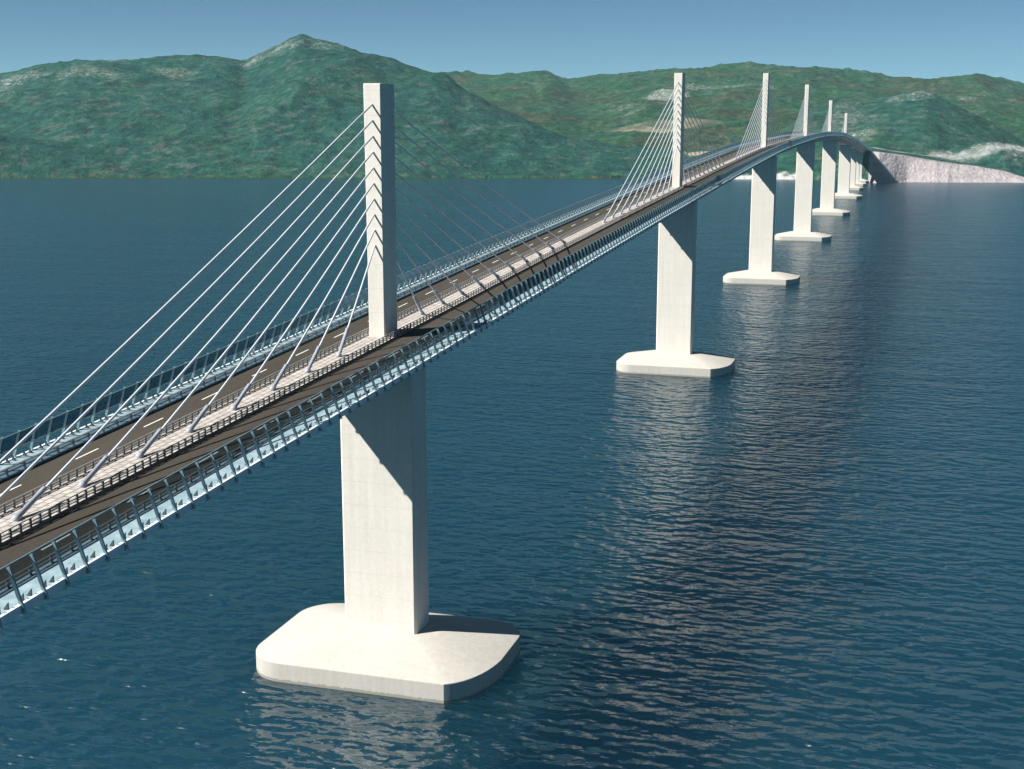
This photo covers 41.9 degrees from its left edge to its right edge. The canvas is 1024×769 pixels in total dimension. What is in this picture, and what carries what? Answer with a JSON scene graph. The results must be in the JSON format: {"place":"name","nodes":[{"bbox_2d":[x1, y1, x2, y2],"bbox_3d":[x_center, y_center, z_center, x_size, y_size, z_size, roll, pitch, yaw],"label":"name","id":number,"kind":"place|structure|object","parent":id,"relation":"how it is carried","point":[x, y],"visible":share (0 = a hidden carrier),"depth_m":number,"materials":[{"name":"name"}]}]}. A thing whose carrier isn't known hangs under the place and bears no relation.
{"place":"outdoors","nodes":[
{"label":"outdoors","id":0,"kind":"place"},
{"bbox_2d":[0,178,1023,768],"bbox_3d":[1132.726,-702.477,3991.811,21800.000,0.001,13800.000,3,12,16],"label":"sea","id":1,"kind":"structure","parent":0,"point":[794,540],"depth_m":326.94,"materials":[{"name":"liquid"}]},
{"bbox_2d":[256,367,519,703],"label":"bridge pier","id":2,"kind":"structure","parent":1,"relation":"in","point":[382,630],"depth_m":223.28,"materials":[{"name":"concrete"}]},
{"bbox_2d":[616,200,734,377],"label":"bridge pier","id":3,"kind":"structure","parent":1,"relation":"in","point":[674,353],"depth_m":489.78,"materials":[{"name":"concrete"}]},
{"bbox_2d":[723,156,799,285],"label":"bridge pier","id":4,"kind":"structure","parent":1,"relation":"in","point":[760,271],"depth_m":753.76,"materials":[{"name":"concrete"}]},
{"bbox_2d":[774,143,831,241],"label":"bridge pier","id":5,"kind":"structure","parent":1,"relation":"in","point":[804,184],"depth_m":1018.22,"materials":[{"name":"concrete"}]},
{"bbox_2d":[812,141,849,215],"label":"bridge pier","id":6,"kind":"structure","parent":1,"relation":"in","point":[828,178],"depth_m":1282.90,"materials":[{"name":"concrete"}]},
{"bbox_2d":[835,146,862,198],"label":"bridge pier","id":7,"kind":"structure","parent":1,"relation":"in","point":[844,172],"depth_m":1548.52,"materials":[{"name":"concrete"}]},
{"bbox_2d":[849,149,862,190],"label":"bridge pier","id":8,"kind":"structure","parent":1,"relation":"in","point":[853,186],"depth_m":1727.47,"materials":[{"name":"concrete"}]},
{"bbox_2d":[0,135,869,624],"bbox_3d":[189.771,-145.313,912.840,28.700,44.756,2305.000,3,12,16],"label":"bridge deck","id":9,"kind":"structure","parent":8,"relation":"on","point":[46,529],"depth_m":174.67,"materials":[{"name":"concrete"}]},
{"bbox_2d":[0,120,372,498],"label":"stay cable","id":10,"kind":"object","parent":9,"relation":"attached to","point":[23,474],"visible":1,"depth_m":158.57,"materials":[{"name":"metal"}]},
{"bbox_2d":[0,104,372,463],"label":"stay cable","id":11,"kind":"object","parent":9,"relation":"attached to","point":[32,431],"visible":1,"depth_m":157.90,"materials":[{"name":"metal"}]},
{"bbox_2d":[10,135,373,521],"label":"stay cable","id":12,"kind":"object","parent":9,"relation":"attached to","point":[16,517],"visible":1,"depth_m":157.41,"materials":[{"name":"metal"}]},
{"bbox_2d":[77,151,373,487],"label":"stay cable","id":13,"kind":"object","parent":9,"relation":"attached to","point":[93,472],"visible":1,"depth_m":166.68,"materials":[{"name":"metal"}]},
{"bbox_2d":[0,302,496,588],"bbox_3d":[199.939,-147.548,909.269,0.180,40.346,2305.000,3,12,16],"label":"guard rail","id":14,"kind":"object","parent":9,"relation":"on","point":[51,558],"visible":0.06,"depth_m":145.74,"materials":[{"name":"metal"}]},
{"bbox_2d":[135,167,373,457],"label":"stay cable","id":15,"kind":"object","parent":9,"relation":"attached to","point":[147,446],"visible":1,"depth_m":175.20,"materials":[{"name":"metal"}]},
{"bbox_2d":[185,183,374,432],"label":"stay cable","id":16,"kind":"object","parent":9,"relation":"attached to","point":[190,429],"visible":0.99,"depth_m":183.29,"materials":[{"name":"metal"}]},
{"bbox_2d":[229,198,374,410],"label":"stay cable","id":17,"kind":"object","parent":9,"relation":"attached to","point":[240,398],"visible":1,"depth_m":191.26,"materials":[{"name":"metal"}]},
{"bbox_2d":[269,214,374,390],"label":"stay cable","id":18,"kind":"object","parent":9,"relation":"attached to","point":[277,380],"visible":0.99,"depth_m":198.27,"materials":[{"name":"metal"}]},
{"bbox_2d":[304,229,374,372],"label":"stay cable","id":19,"kind":"object","parent":9,"relation":"attached to","point":[311,362],"visible":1,"depth_m":204.87,"materials":[{"name":"metal"}]},
{"bbox_2d":[336,245,375,356],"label":"stay cable","id":20,"kind":"object","parent":9,"relation":"attached to","point":[339,354],"visible":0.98,"depth_m":211.47,"materials":[{"name":"metal"}]},
{"bbox_2d":[363,83,396,337],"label":"bridge pylon","id":21,"kind":"object","parent":9,"relation":"on","point":[382,272],"visible":0.93,"depth_m":219.14,"materials":[{"name":"concrete"}]},
{"bbox_2d":[0,134,800,475],"bbox_3d":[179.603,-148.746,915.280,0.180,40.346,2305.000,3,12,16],"label":"guard rail","id":22,"kind":"object","parent":9,"relation":"on","point":[58,448],"visible":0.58,"depth_m":207.37,"materials":[{"name":"metal"}]},
{"bbox_2d":[0,135,801,512],"bbox_3d":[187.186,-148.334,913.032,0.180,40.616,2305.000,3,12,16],"label":"guard rail","id":23,"kind":"object","parent":9,"relation":"on","point":[198,411],"visible":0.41,"depth_m":189.73,"materials":[{"name":"metal"}]},
{"bbox_2d":[0,136,802,542],"bbox_3d":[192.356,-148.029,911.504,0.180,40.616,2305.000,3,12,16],"label":"guard rail","id":24,"kind":"object","parent":9,"relation":"on","point":[258,402],"visible":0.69,"depth_m":182.76,"materials":[{"name":"metal"}]},
{"bbox_2d":[0,131,811,463],"bbox_3d":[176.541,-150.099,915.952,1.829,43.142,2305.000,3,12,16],"label":"wind barrier","id":25,"kind":"object","parent":9,"relation":"attached to","point":[476,247],"visible":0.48,"depth_m":266.98,"materials":[{"name":"metal"}]},
{"bbox_2d":[396,257,424,314],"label":"stay cable","id":26,"kind":"object","parent":9,"relation":"attached to","point":[421,312],"visible":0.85,"depth_m":237.14,"materials":[{"name":"metal"}]},
{"bbox_2d":[396,237,445,303],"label":"stay cable","id":27,"kind":"object","parent":9,"relation":"attached to","point":[426,280],"visible":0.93,"depth_m":241.49,"materials":[{"name":"metal"}]},
{"bbox_2d":[396,220,464,293],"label":"stay cable","id":28,"kind":"object","parent":9,"relation":"attached to","point":[435,264],"visible":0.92,"depth_m":245.99,"materials":[{"name":"metal"}]},
{"bbox_2d":[0,131,870,628],"bbox_3d":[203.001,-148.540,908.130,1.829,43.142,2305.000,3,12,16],"label":"wind barrier","id":29,"kind":"object","parent":9,"relation":"attached to","point":[568,261],"visible":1,"depth_m":194.19,"materials":[{"name":"metal"}]},
{"bbox_2d":[396,204,482,284],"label":"stay cable","id":30,"kind":"object","parent":9,"relation":"attached to","point":[445,252],"visible":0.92,"depth_m":249.33,"materials":[{"name":"metal"}]},
{"bbox_2d":[395,188,498,276],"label":"stay cable","id":31,"kind":"object","parent":9,"relation":"attached to","point":[449,236],"visible":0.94,"depth_m":252.05,"materials":[{"name":"metal"}]},
{"bbox_2d":[395,172,513,268],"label":"stay cable","id":32,"kind":"object","parent":9,"relation":"attached to","point":[450,219],"visible":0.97,"depth_m":254.94,"materials":[{"name":"metal"}]},
{"bbox_2d":[395,157,527,261],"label":"stay cable","id":33,"kind":"object","parent":9,"relation":"attached to","point":[447,200],"visible":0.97,"depth_m":257.65,"materials":[{"name":"metal"}]},
{"bbox_2d":[395,142,541,254],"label":"stay cable","id":34,"kind":"object","parent":9,"relation":"attached to","point":[443,181],"visible":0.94,"depth_m":260.18,"materials":[{"name":"metal"}]},
{"bbox_2d":[395,126,553,248],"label":"stay cable","id":35,"kind":"object","parent":9,"relation":"attached to","point":[455,175],"visible":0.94,"depth_m":262.63,"materials":[{"name":"metal"}]},
{"bbox_2d":[394,110,565,242],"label":"stay cable","id":36,"kind":"object","parent":9,"relation":"attached to","point":[431,141],"visible":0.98,"depth_m":264.93,"materials":[{"name":"metal"}]},
{"bbox_2d":[602,82,678,222],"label":"stay cable","id":37,"kind":"object","parent":9,"relation":"attached to","point":[604,220],"visible":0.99,"depth_m":417.96,"materials":[{"name":"metal"}]},
{"bbox_2d":[611,89,678,218],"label":"stay cable","id":38,"kind":"object","parent":9,"relation":"attached to","point":[612,217],"visible":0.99,"depth_m":425.95,"materials":[{"name":"metal"}]},
{"bbox_2d":[619,96,677,213],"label":"stay cable","id":39,"kind":"object","parent":9,"relation":"attached to","point":[647,159],"visible":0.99,"depth_m":433.86,"materials":[{"name":"metal"}]},
{"bbox_2d":[627,103,677,210],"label":"stay cable","id":40,"kind":"object","parent":9,"relation":"attached to","point":[631,203],"visible":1,"depth_m":437.44,"materials":[{"name":"metal"}]},
{"bbox_2d":[634,110,677,206],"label":"stay cable","id":41,"kind":"object","parent":9,"relation":"attached to","point":[654,163],"visible":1,"depth_m":445.76,"materials":[{"name":"metal"}]},
{"bbox_2d":[642,117,677,202],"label":"stay cable","id":42,"kind":"object","parent":9,"relation":"attached to","point":[643,201],"visible":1,"depth_m":450.85,"materials":[{"name":"metal"}]},
{"bbox_2d":[648,124,677,199],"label":"stay cable","id":43,"kind":"object","parent":9,"relation":"attached to","point":[662,165],"visible":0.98,"depth_m":458.97,"materials":[{"name":"metal"}]},
{"bbox_2d":[655,131,677,196],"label":"stay cable","id":44,"kind":"object","parent":9,"relation":"attached to","point":[665,167],"visible":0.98,"depth_m":464.76,"materials":[{"name":"metal"}]},
{"bbox_2d":[661,139,676,193],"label":"stay cable","id":45,"kind":"object","parent":9,"relation":"attached to","point":[668,169],"visible":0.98,"depth_m":471.20,"materials":[{"name":"metal"}]},
{"bbox_2d":[667,145,676,190],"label":"stay cable","id":46,"kind":"object","parent":9,"relation":"attached to","point":[671,171],"visible":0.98,"depth_m":477.38,"materials":[{"name":"metal"}]},
{"bbox_2d":[672,73,684,186],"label":"bridge pylon","id":47,"kind":"object","parent":9,"relation":"on","point":[677,174],"visible":0.83,"depth_m":484.25,"materials":[{"name":"concrete"}]},
{"bbox_2d":[683,151,691,179],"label":"stay cable","id":48,"kind":"object","parent":9,"relation":"attached to","point":[687,167],"visible":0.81,"depth_m":510.02,"materials":[{"name":"metal"}]},
{"bbox_2d":[683,142,695,177],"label":"stay cable","id":49,"kind":"object","parent":9,"relation":"attached to","point":[689,161],"visible":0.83,"depth_m":514.22,"materials":[{"name":"metal"}]},
{"bbox_2d":[684,135,700,175],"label":"stay cable","id":50,"kind":"object","parent":9,"relation":"attached to","point":[692,157],"visible":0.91,"depth_m":519.48,"materials":[{"name":"metal"}]},
{"bbox_2d":[684,127,704,173],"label":"stay cable","id":51,"kind":"object","parent":9,"relation":"attached to","point":[694,152],"visible":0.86,"depth_m":525.26,"materials":[{"name":"metal"}]},
{"bbox_2d":[684,119,708,171],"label":"stay cable","id":52,"kind":"object","parent":9,"relation":"attached to","point":[696,146],"visible":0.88,"depth_m":526.94,"materials":[{"name":"metal"}]},
{"bbox_2d":[684,111,712,169],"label":"stay cable","id":53,"kind":"object","parent":9,"relation":"attached to","point":[698,142],"visible":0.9,"depth_m":533.96,"materials":[{"name":"metal"}]},
{"bbox_2d":[685,106,716,167],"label":"stay cable","id":54,"kind":"object","parent":9,"relation":"attached to","point":[700,137],"visible":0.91,"depth_m":535.38,"materials":[{"name":"metal"}]},
{"bbox_2d":[685,98,720,165],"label":"stay cable","id":55,"kind":"object","parent":9,"relation":"attached to","point":[701,131],"visible":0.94,"depth_m":536.66,"materials":[{"name":"metal"}]},
{"bbox_2d":[685,91,723,164],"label":"stay cable","id":56,"kind":"object","parent":9,"relation":"attached to","point":[704,129],"visible":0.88,"depth_m":545.29,"materials":[{"name":"metal"}]},
{"bbox_2d":[735,79,765,158],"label":"stay cable","id":57,"kind":"object","parent":9,"relation":"attached to","point":[748,125],"visible":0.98,"depth_m":681.22,"materials":[{"name":"metal"}]},
{"bbox_2d":[738,84,765,157],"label":"stay cable","id":58,"kind":"object","parent":9,"relation":"attached to","point":[750,125],"visible":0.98,"depth_m":689.02,"materials":[{"name":"metal"}]},
{"bbox_2d":[741,88,765,155],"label":"stay cable","id":59,"kind":"object","parent":9,"relation":"attached to","point":[753,123],"visible":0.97,"depth_m":698.93,"materials":[{"name":"metal"}]},
{"bbox_2d":[747,99,764,153],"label":"stay cable","id":60,"kind":"object","parent":9,"relation":"attached to","point":[755,128],"visible":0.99,"depth_m":708.53,"materials":[{"name":"metal"}]},
{"bbox_2d":[761,73,769,147],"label":"bridge pylon","id":61,"kind":"object","parent":9,"relation":"on","point":[766,76],"visible":0.79,"depth_m":747.12,"materials":[{"name":"concrete"}]},
{"bbox_2d":[803,85,809,135],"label":"bridge pylon","id":62,"kind":"object","parent":9,"relation":"on","point":[805,129],"visible":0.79,"depth_m":1011.59,"materials":[{"name":"concrete"}]},
{"bbox_2d":[828,100,832,130],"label":"bridge pylon","id":63,"kind":"object","parent":9,"relation":"on","point":[830,112],"visible":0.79,"depth_m":1276.75,"materials":[{"name":"concrete"}]},
{"bbox_2d":[844,113,847,132],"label":"bridge pylon","id":64,"kind":"object","parent":9,"relation":"on","point":[846,118],"visible":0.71,"depth_m":1543.20,"materials":[{"name":"concrete"}]},
{"bbox_2d":[855,152,866,185],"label":"bridge pier","id":65,"kind":"structure","parent":1,"relation":"in","point":[858,182],"depth_m":1833.09,"materials":[{"name":"concrete"}]},
{"bbox_2d":[859,153,868,182],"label":"bridge pier","id":66,"kind":"structure","parent":1,"relation":"in","point":[860,174],"depth_m":1915.64,"materials":[{"name":"concrete"}]},
{"bbox_2d":[0,34,1023,182],"bbox_3d":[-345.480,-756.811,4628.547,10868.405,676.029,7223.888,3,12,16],"label":"hills","id":67,"kind":"structure","parent":0,"point":[292,107],"depth_m":2399.40,"materials":[{"name":"green plant"}]},
{"bbox_2d":[0,0,1023,82],"label":"sky","id":68,"kind":"structure","parent":0,"point":[925,39],"materials":[{"name":"blue"}]}
]}

